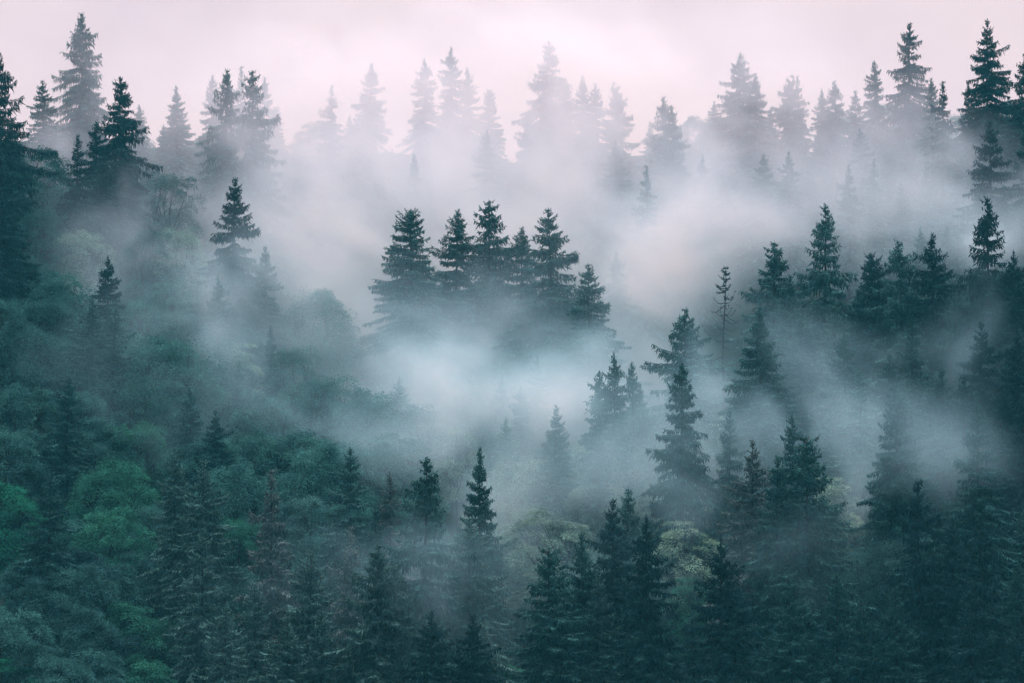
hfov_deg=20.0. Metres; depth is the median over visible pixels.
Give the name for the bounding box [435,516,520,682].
spruce tree
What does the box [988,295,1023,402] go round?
spruce tree
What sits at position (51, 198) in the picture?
broadleaf tree
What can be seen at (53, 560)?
spruce tree
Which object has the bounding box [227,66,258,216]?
spruce tree
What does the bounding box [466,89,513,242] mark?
spruce tree
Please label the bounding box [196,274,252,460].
spruce tree
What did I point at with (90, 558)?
broadleaf tree
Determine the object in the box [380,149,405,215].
spruce tree
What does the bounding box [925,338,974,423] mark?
spruce tree
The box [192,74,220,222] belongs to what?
spruce tree
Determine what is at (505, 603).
broadleaf tree
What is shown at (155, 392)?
broadleaf tree
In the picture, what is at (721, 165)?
spruce tree
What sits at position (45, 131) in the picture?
spruce tree
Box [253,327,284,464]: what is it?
spruce tree
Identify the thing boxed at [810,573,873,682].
spruce tree
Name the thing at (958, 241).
spruce tree
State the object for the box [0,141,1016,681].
hillside
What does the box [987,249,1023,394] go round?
spruce tree
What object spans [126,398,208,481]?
broadleaf tree
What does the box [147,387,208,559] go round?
spruce tree
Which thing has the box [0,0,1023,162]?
sky
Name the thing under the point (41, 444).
broadleaf tree
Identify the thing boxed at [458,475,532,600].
broadleaf tree
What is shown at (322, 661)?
spruce tree
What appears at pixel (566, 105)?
spruce tree
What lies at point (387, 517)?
spruce tree
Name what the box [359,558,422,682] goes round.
spruce tree
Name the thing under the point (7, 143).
spruce tree
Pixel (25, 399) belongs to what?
broadleaf tree
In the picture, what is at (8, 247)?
spruce tree
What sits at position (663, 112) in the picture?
spruce tree
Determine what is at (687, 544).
broadleaf tree
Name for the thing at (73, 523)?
broadleaf tree
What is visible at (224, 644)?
spruce tree
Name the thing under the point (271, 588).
spruce tree
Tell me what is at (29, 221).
broadleaf tree
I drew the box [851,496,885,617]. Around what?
spruce tree
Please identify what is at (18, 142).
spruce tree
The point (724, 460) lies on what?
spruce tree
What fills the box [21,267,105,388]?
broadleaf tree
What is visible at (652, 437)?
broadleaf tree
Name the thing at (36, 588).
broadleaf tree
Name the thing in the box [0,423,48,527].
broadleaf tree
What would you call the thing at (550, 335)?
spruce tree
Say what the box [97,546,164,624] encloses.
broadleaf tree
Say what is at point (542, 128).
spruce tree
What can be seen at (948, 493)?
spruce tree
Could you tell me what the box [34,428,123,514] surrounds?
broadleaf tree
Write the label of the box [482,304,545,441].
spruce tree
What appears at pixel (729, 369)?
broadleaf tree
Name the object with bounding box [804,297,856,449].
spruce tree
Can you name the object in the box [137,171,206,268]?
broadleaf tree
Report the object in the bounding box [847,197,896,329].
spruce tree
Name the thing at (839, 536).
spruce tree
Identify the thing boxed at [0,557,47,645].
broadleaf tree
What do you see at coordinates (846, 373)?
spruce tree
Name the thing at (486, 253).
spruce tree
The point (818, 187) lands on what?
spruce tree
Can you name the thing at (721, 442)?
broadleaf tree
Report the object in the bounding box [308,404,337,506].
spruce tree
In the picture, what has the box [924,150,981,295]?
spruce tree
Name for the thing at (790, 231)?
spruce tree
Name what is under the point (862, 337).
spruce tree
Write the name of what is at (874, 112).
spruce tree
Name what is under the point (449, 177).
broadleaf tree
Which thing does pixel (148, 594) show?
broadleaf tree
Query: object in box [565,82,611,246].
spruce tree
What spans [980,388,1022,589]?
spruce tree
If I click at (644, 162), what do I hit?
spruce tree
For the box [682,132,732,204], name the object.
broadleaf tree
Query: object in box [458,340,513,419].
broadleaf tree
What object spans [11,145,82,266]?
broadleaf tree
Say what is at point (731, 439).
broadleaf tree
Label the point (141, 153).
spruce tree
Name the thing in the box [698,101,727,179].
spruce tree
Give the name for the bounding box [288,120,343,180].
broadleaf tree
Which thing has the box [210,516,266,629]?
broadleaf tree
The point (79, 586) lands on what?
broadleaf tree
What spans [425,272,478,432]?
spruce tree
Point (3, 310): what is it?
broadleaf tree
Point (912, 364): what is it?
spruce tree
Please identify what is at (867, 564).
broadleaf tree
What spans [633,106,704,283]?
spruce tree
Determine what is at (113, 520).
broadleaf tree
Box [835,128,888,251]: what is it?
spruce tree
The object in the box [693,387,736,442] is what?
broadleaf tree
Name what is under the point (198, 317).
broadleaf tree
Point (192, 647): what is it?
spruce tree
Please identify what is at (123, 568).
broadleaf tree
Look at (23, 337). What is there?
broadleaf tree
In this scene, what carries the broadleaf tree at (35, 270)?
on the hillside
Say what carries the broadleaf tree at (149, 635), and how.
on the hillside
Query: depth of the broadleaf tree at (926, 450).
312.89 m
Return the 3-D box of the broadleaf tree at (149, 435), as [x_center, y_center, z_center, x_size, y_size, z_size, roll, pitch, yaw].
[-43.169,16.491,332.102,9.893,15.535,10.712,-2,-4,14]
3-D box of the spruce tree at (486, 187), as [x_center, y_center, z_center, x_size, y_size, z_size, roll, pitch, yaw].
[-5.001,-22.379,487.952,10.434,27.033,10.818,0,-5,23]
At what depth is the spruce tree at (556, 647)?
259.05 m
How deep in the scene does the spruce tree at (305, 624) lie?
264.39 m
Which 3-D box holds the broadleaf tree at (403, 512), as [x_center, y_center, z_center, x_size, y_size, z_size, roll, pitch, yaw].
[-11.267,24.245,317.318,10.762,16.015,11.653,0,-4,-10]
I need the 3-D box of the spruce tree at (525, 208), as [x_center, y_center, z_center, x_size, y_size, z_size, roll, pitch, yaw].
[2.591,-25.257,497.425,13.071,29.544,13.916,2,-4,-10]
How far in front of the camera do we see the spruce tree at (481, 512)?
280.64 m
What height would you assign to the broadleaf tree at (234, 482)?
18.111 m
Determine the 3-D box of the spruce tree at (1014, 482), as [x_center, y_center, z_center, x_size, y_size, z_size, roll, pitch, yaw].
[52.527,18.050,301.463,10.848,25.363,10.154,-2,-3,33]
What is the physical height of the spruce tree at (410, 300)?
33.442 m
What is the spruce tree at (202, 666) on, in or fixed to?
on the hillside
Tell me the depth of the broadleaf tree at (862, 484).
309.40 m
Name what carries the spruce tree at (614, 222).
on the hillside
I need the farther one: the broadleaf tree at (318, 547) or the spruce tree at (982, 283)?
the spruce tree at (982, 283)
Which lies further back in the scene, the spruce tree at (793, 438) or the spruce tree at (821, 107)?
the spruce tree at (821, 107)
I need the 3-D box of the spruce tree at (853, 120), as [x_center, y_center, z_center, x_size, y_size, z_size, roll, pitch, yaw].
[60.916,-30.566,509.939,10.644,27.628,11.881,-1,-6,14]
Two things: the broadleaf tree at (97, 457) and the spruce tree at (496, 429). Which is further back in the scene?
the spruce tree at (496, 429)
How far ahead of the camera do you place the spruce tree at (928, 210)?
434.12 m
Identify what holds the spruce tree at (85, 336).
on the hillside
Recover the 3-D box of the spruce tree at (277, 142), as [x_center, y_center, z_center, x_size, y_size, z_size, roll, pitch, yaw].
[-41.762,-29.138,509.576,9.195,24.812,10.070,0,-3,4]
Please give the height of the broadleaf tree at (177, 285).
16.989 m
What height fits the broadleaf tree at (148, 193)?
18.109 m
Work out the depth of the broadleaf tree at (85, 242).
407.99 m
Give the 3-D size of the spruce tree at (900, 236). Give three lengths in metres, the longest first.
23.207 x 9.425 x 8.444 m
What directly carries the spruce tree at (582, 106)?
on the hillside
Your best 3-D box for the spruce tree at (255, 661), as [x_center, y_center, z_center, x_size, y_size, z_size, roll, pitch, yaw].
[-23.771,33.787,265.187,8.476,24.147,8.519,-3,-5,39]
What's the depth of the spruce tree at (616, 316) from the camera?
424.14 m
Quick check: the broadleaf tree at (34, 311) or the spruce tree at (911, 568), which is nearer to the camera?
the spruce tree at (911, 568)
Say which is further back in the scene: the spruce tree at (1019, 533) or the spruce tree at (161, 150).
the spruce tree at (161, 150)
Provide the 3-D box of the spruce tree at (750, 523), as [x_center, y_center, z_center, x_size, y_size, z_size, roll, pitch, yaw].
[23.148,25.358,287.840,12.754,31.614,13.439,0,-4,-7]
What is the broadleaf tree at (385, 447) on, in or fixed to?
on the hillside
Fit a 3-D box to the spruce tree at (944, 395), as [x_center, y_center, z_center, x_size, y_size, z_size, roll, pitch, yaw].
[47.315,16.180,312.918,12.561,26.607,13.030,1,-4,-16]
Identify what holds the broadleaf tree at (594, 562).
on the hillside
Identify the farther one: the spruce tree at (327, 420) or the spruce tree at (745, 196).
the spruce tree at (745, 196)
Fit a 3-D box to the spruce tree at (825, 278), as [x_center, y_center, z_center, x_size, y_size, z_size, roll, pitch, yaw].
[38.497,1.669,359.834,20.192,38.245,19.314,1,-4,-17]
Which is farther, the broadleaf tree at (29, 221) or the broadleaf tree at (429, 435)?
the broadleaf tree at (29, 221)
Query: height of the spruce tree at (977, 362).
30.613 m
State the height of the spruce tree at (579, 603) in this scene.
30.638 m
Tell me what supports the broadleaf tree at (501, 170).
on the hillside
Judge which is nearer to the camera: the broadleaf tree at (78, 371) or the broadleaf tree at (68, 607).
the broadleaf tree at (68, 607)
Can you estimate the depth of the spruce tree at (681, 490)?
307.41 m
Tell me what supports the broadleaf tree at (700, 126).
on the hillside
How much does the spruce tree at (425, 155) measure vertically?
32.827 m
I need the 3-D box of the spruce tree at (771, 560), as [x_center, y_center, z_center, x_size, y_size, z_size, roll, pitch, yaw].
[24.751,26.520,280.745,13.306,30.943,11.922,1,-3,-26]
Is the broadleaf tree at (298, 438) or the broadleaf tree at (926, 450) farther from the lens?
the broadleaf tree at (298, 438)
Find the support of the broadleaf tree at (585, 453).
on the hillside
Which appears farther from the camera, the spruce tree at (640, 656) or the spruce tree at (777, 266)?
the spruce tree at (777, 266)
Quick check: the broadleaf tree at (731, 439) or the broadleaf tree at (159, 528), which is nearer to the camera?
the broadleaf tree at (159, 528)
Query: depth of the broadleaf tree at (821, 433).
325.03 m
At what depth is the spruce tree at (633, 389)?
339.67 m
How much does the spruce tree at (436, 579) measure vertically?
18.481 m
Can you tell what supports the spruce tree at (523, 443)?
on the hillside
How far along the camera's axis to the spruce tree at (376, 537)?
293.19 m
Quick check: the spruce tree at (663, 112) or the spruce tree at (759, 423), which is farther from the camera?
the spruce tree at (663, 112)
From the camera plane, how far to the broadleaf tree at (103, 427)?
329.13 m
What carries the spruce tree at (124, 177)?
on the hillside
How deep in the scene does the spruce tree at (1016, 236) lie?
380.33 m
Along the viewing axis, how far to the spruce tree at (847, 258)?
440.65 m
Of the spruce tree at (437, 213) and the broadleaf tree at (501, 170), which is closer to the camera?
the broadleaf tree at (501, 170)
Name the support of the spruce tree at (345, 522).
on the hillside
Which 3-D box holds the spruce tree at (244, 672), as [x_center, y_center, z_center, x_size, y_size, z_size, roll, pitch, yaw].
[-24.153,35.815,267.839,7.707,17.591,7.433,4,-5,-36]
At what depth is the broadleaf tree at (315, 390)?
357.29 m
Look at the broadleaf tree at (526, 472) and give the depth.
326.63 m
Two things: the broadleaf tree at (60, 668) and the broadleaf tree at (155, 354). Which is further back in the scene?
the broadleaf tree at (155, 354)
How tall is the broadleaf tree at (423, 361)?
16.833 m
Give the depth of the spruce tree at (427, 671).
253.24 m
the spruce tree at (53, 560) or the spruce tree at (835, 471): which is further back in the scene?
the spruce tree at (835, 471)
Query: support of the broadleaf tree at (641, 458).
on the hillside
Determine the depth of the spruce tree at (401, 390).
358.49 m
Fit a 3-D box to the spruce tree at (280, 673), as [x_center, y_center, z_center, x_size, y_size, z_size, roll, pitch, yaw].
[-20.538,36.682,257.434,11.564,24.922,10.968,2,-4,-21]
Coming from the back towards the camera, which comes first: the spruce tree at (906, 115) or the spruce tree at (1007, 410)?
the spruce tree at (906, 115)
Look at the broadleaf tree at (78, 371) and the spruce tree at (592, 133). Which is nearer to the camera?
the broadleaf tree at (78, 371)
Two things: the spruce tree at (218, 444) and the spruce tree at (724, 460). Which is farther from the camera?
the spruce tree at (218, 444)
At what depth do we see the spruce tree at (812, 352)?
345.73 m
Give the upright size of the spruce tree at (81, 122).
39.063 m
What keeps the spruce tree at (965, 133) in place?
on the hillside
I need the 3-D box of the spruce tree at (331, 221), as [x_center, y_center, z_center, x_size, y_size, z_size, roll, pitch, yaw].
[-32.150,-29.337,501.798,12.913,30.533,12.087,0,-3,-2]
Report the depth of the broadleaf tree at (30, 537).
291.06 m
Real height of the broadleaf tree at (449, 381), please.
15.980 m
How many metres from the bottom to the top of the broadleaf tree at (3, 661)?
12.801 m
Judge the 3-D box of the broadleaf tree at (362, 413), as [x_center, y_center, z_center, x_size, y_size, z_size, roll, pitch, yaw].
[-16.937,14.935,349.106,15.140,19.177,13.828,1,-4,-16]
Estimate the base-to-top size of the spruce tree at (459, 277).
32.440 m
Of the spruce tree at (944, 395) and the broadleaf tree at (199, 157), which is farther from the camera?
the broadleaf tree at (199, 157)
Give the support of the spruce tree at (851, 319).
on the hillside
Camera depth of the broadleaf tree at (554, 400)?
374.02 m
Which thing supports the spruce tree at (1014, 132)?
on the hillside
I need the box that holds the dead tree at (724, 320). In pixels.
[702,266,743,419]
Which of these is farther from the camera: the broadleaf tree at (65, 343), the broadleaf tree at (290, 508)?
the broadleaf tree at (65, 343)
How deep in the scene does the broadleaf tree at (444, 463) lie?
343.16 m
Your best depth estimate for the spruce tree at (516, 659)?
280.03 m
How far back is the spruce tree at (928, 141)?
484.30 m
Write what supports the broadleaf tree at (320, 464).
on the hillside
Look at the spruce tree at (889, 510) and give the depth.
291.48 m
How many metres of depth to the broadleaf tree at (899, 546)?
287.61 m
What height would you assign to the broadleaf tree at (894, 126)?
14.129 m
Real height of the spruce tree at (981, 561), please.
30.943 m
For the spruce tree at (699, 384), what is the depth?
340.85 m
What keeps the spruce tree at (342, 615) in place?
on the hillside
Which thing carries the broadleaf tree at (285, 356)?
on the hillside
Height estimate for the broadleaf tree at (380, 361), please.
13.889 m
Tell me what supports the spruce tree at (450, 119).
on the hillside
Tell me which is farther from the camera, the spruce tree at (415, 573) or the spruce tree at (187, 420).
the spruce tree at (187, 420)
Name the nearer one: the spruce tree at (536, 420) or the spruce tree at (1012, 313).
the spruce tree at (1012, 313)
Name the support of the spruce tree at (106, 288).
on the hillside
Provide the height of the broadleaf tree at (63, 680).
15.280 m
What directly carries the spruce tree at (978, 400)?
on the hillside
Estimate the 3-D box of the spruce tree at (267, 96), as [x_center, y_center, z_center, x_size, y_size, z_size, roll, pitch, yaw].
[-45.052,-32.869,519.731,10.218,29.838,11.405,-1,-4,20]
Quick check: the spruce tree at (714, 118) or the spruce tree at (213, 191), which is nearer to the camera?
the spruce tree at (213, 191)
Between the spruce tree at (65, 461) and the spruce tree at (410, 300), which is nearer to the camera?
the spruce tree at (65, 461)
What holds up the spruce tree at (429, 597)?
on the hillside
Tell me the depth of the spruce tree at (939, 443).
304.24 m
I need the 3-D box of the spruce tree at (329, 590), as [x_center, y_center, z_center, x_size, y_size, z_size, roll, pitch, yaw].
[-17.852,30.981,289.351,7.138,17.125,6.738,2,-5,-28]
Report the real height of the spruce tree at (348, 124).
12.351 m
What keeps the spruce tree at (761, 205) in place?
on the hillside
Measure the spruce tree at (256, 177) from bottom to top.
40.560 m
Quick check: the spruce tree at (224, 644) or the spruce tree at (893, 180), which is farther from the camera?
the spruce tree at (893, 180)
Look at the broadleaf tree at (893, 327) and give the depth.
367.28 m
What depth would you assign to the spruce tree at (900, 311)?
345.77 m
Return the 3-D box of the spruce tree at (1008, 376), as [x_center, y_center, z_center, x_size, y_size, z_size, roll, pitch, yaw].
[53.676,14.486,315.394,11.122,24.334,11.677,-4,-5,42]
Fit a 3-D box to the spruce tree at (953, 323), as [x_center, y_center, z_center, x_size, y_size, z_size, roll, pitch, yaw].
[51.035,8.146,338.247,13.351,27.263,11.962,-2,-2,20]
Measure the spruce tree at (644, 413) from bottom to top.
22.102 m
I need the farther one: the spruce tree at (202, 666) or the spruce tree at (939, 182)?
the spruce tree at (939, 182)
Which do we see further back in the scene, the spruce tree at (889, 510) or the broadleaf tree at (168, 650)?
the spruce tree at (889, 510)
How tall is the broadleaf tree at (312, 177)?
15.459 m
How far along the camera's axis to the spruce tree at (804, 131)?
525.74 m
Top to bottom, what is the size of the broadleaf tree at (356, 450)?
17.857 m
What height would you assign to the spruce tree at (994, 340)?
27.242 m
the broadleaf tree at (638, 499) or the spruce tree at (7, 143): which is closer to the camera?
the broadleaf tree at (638, 499)
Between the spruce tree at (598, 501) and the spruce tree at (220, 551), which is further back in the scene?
the spruce tree at (598, 501)
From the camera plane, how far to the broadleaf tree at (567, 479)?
331.10 m
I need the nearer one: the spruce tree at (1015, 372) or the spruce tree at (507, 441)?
the spruce tree at (1015, 372)
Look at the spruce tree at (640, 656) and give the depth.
257.74 m
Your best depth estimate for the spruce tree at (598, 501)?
320.03 m
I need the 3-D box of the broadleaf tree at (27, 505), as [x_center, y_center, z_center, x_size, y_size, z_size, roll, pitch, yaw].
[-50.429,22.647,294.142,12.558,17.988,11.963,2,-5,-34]
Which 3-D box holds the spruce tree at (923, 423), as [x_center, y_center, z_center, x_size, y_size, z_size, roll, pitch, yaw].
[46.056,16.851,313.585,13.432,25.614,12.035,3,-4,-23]
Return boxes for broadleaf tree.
[0,251,61,334]
[0,293,86,374]
[0,297,34,377]
[0,316,81,478]
[0,352,32,434]
[0,380,71,483]
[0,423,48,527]
[0,426,94,520]
[0,482,66,601]
[0,508,51,605]
[0,523,87,606]
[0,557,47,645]
[0,569,102,670]
[0,605,64,682]
[0,637,88,682]
[0,656,52,682]
[5,586,97,666]
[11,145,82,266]
[12,209,70,284]
[20,335,105,430]
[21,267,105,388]
[21,669,99,682]
[23,561,138,667]
[24,183,98,286]
[33,655,95,682]
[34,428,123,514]
[35,360,120,441]
[40,642,132,682]
[42,516,115,564]
[45,388,120,522]
[46,502,158,608]
[47,229,118,330]
[58,603,141,681]
[62,457,162,558]
[62,544,149,638]
[77,415,151,502]
[79,561,165,652]
[81,379,161,467]
[83,635,162,681]
[90,598,188,682]
[92,163,158,226]
[94,419,171,511]
[95,653,177,682]
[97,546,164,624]
[101,298,168,417]
[105,342,160,403]
[105,503,178,597]
[113,228,185,334]
[114,374,204,504]
[116,333,229,498]
[125,132,156,167]
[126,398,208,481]
[127,276,201,381]
[130,309,204,387]
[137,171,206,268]
[138,558,186,646]
[144,498,211,570]
[147,311,222,379]
[150,227,208,311]
[155,346,249,430]
[156,430,255,521]
[158,563,287,673]
[160,611,217,681]
[169,379,252,448]
[179,140,205,191]
[183,461,288,573]
[188,155,241,208]
[192,342,271,422]
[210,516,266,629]
[222,428,305,526]
[226,389,318,513]
[248,428,343,554]
[249,494,333,635]
[255,441,384,555]
[260,345,331,429]
[265,381,345,448]
[272,285,367,397]
[284,140,314,209]
[286,374,370,461]
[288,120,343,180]
[288,530,342,618]
[291,153,352,213]
[291,504,372,582]
[296,437,387,528]
[315,386,426,494]
[338,445,402,531]
[349,431,437,542]
[367,493,455,581]
[368,322,403,383]
[379,402,450,524]
[381,346,453,450]
[418,368,492,486]
[427,427,486,544]
[440,156,477,210]
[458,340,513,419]
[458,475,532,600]
[467,157,534,246]
[476,525,542,652]
[483,659,525,682]
[486,454,584,543]
[491,504,560,630]
[492,506,609,665]
[521,343,592,451]
[535,464,589,560]
[553,441,593,505]
[556,547,670,634]
[557,479,643,563]
[616,446,693,566]
[617,406,679,482]
[624,433,724,526]
[629,475,723,570]
[649,518,727,619]
[660,576,717,660]
[676,114,723,189]
[678,408,726,467]
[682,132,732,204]
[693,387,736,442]
[706,358,751,419]
[715,421,773,481]
[802,403,883,498]
[812,475,881,571]
[815,115,865,153]
[817,544,907,656]
[827,466,890,555]
[847,324,899,333]
[857,532,942,625]
[864,103,900,141]
[889,104,929,150]
[910,443,968,503]
[946,113,967,172]
[996,100,1018,151]
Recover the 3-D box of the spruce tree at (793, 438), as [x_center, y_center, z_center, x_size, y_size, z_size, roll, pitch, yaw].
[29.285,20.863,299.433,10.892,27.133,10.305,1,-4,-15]
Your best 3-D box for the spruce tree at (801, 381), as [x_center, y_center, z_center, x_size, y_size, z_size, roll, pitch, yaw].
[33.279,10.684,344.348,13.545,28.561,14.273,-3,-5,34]
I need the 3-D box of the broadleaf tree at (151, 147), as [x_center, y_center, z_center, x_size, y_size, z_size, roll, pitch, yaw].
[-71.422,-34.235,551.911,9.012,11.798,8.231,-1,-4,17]
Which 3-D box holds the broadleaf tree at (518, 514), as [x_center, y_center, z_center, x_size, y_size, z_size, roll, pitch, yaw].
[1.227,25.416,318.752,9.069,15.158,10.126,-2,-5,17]
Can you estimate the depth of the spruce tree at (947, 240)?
370.39 m
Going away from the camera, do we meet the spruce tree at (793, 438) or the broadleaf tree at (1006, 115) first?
the spruce tree at (793, 438)
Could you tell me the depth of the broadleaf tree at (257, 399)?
342.91 m
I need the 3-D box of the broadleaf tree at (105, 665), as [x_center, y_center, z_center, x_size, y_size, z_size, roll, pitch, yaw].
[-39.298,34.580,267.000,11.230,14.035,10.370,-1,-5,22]
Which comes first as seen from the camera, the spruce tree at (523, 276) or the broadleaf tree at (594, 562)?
the broadleaf tree at (594, 562)
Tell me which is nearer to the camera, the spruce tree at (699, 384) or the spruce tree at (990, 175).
the spruce tree at (699, 384)
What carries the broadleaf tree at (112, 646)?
on the hillside
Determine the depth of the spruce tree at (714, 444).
333.21 m
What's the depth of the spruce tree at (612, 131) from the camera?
507.99 m
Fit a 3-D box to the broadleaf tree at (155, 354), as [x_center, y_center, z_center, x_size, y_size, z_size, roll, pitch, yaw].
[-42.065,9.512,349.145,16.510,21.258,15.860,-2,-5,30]
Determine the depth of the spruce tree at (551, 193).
496.60 m
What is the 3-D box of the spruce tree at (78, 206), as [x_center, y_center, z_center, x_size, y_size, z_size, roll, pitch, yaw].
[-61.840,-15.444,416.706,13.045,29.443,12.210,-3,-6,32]
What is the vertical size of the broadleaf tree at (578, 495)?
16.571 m
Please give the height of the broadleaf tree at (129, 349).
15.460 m
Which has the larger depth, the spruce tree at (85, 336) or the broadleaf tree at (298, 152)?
the broadleaf tree at (298, 152)
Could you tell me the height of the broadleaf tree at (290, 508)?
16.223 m
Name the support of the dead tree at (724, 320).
on the hillside
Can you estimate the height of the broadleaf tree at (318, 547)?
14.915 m
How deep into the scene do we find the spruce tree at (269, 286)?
384.85 m
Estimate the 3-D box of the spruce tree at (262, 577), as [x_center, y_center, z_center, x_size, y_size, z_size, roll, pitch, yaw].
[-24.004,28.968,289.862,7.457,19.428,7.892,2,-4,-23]
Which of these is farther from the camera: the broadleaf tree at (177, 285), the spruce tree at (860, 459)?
the broadleaf tree at (177, 285)
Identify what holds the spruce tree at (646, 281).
on the hillside
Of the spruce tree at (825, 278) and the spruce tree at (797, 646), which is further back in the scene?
the spruce tree at (825, 278)
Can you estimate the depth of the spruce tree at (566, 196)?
518.33 m
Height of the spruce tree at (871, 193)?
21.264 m
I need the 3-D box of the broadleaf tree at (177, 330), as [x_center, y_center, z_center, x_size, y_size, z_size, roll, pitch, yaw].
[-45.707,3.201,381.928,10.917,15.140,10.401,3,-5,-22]
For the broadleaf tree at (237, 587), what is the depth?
280.60 m
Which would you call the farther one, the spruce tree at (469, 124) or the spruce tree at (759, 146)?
the spruce tree at (469, 124)
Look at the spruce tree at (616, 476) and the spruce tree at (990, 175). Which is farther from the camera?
the spruce tree at (990, 175)
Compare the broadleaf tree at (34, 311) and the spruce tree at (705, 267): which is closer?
the broadleaf tree at (34, 311)
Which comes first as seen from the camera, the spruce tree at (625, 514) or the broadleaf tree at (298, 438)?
the spruce tree at (625, 514)
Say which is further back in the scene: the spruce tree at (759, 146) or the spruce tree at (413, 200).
the spruce tree at (759, 146)
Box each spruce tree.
[0,53,58,293]
[0,148,53,377]
[0,470,93,677]
[2,126,53,262]
[14,377,107,542]
[20,79,75,233]
[37,135,132,326]
[40,299,137,507]
[47,12,121,198]
[77,257,149,417]
[78,121,131,305]
[81,76,176,299]
[81,302,155,504]
[127,103,163,212]
[131,447,224,677]
[143,528,246,682]
[147,124,172,191]
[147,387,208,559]
[148,86,208,230]
[154,459,247,679]
[162,177,290,433]
[176,68,260,278]
[184,410,247,579]
[190,651,211,682]
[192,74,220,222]
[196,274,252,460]
[197,602,248,682]
[208,70,312,307]
[222,363,261,522]
[226,579,280,682]
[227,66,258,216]
[229,469,308,677]
[234,639,265,680]
[236,246,304,426]
[252,537,292,656]
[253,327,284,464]
[254,77,288,219]
[255,615,315,682]
[258,106,301,238]
[270,547,340,682]
[293,86,358,250]
[296,447,381,654]
[297,609,352,682]
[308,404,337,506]
[311,567,348,678]
[317,526,375,682]
[321,542,411,682]
[338,115,358,171]
[339,457,493,682]
[343,63,403,227]
[351,208,473,448]
[352,471,416,612]
[353,505,393,624]
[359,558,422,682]
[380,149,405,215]
[380,377,427,504]
[383,58,457,222]
[395,610,472,682]
[398,523,443,622]
[399,153,433,272]
[416,545,451,664]
[420,45,472,215]
[420,209,491,437]
[423,150,454,227]
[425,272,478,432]
[429,66,501,228]
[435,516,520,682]
[441,447,520,674]
[446,200,539,419]
[450,614,505,682]
[458,129,507,278]
[462,276,510,435]
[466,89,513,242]
[472,208,628,464]
[476,376,515,489]
[478,417,528,536]
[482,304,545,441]
[488,227,546,426]
[491,386,543,505]
[497,110,556,267]
[503,41,584,232]
[504,546,606,682]
[507,614,536,679]
[512,355,571,485]
[519,405,587,610]
[533,103,576,265]
[536,263,654,480]
[536,531,622,682]
[538,80,588,233]
[557,148,588,233]
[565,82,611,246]
[567,371,640,546]
[567,433,635,611]
[569,76,598,221]
[571,572,625,682]
[573,140,642,287]
[580,499,658,678]
[581,353,648,556]
[583,82,645,245]
[598,571,676,682]
[599,252,641,367]
[603,485,671,678]
[604,455,633,527]
[608,515,696,682]
[615,360,651,554]
[622,165,680,344]
[623,96,716,273]
[625,383,654,556]
[629,308,733,546]
[630,125,659,204]
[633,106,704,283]
[640,363,729,663]
[670,154,743,331]
[672,537,767,682]
[690,52,784,231]
[695,411,753,623]
[696,434,718,560]
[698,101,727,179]
[701,440,783,679]
[702,306,811,561]
[709,456,820,681]
[714,141,736,220]
[720,240,809,406]
[722,73,779,249]
[727,131,776,232]
[730,153,787,289]
[743,274,819,423]
[748,415,824,605]
[753,434,880,680]
[756,574,834,682]
[761,151,816,286]
[763,107,779,169]
[766,75,813,226]
[766,313,830,499]
[772,203,861,388]
[782,331,822,438]
[791,76,814,194]
[797,141,838,241]
[799,89,848,237]
[800,385,842,498]
[801,81,867,229]
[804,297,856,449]
[810,331,884,531]
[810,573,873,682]
[811,518,873,663]
[812,439,851,556]
[818,543,862,679]
[824,370,879,592]
[826,164,869,300]
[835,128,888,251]
[839,90,886,227]
[839,289,875,390]
[841,252,900,451]
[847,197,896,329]
[851,353,917,509]
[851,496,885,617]
[852,159,894,284]
[854,386,946,656]
[857,60,901,202]
[857,239,943,419]
[876,127,915,223]
[877,182,925,325]
[879,478,963,682]
[882,22,936,198]
[884,232,964,412]
[892,319,946,472]
[892,533,948,627]
[903,379,949,518]
[903,516,981,682]
[906,305,944,427]
[907,161,945,293]
[907,224,940,336]
[908,78,948,236]
[909,134,932,228]
[913,81,961,246]
[914,376,1018,593]
[915,369,970,537]
[917,399,966,545]
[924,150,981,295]
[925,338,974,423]
[926,195,1023,393]
[928,404,1023,656]
[929,295,974,397]
[930,516,1023,682]
[934,226,964,340]
[935,120,1019,302]
[937,84,989,254]
[938,224,978,336]
[940,18,1018,235]
[949,321,1015,448]
[961,379,1005,578]
[978,300,1007,378]
[980,53,1023,260]
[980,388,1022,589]
[984,328,1023,609]
[986,128,1023,338]
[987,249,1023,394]
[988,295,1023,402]
[991,364,1014,420]
[995,394,1023,595]
[1000,509,1023,629]
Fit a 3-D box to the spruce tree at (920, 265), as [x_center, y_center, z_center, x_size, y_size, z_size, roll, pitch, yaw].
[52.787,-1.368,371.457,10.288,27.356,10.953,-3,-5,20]
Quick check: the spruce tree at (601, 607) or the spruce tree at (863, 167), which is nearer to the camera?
the spruce tree at (601, 607)
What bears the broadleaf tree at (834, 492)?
on the hillside
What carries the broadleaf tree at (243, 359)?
on the hillside
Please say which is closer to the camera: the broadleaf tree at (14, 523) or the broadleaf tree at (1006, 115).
the broadleaf tree at (14, 523)
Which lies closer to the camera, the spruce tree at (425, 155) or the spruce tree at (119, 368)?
the spruce tree at (119, 368)
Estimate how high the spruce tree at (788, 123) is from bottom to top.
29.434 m
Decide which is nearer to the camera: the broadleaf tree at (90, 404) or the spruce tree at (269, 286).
the broadleaf tree at (90, 404)
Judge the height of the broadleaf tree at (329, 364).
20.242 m
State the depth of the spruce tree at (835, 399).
339.52 m
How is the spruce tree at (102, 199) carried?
on the hillside
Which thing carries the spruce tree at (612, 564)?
on the hillside
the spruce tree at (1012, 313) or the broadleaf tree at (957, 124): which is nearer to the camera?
the spruce tree at (1012, 313)
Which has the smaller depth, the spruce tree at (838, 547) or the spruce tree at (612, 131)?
the spruce tree at (838, 547)

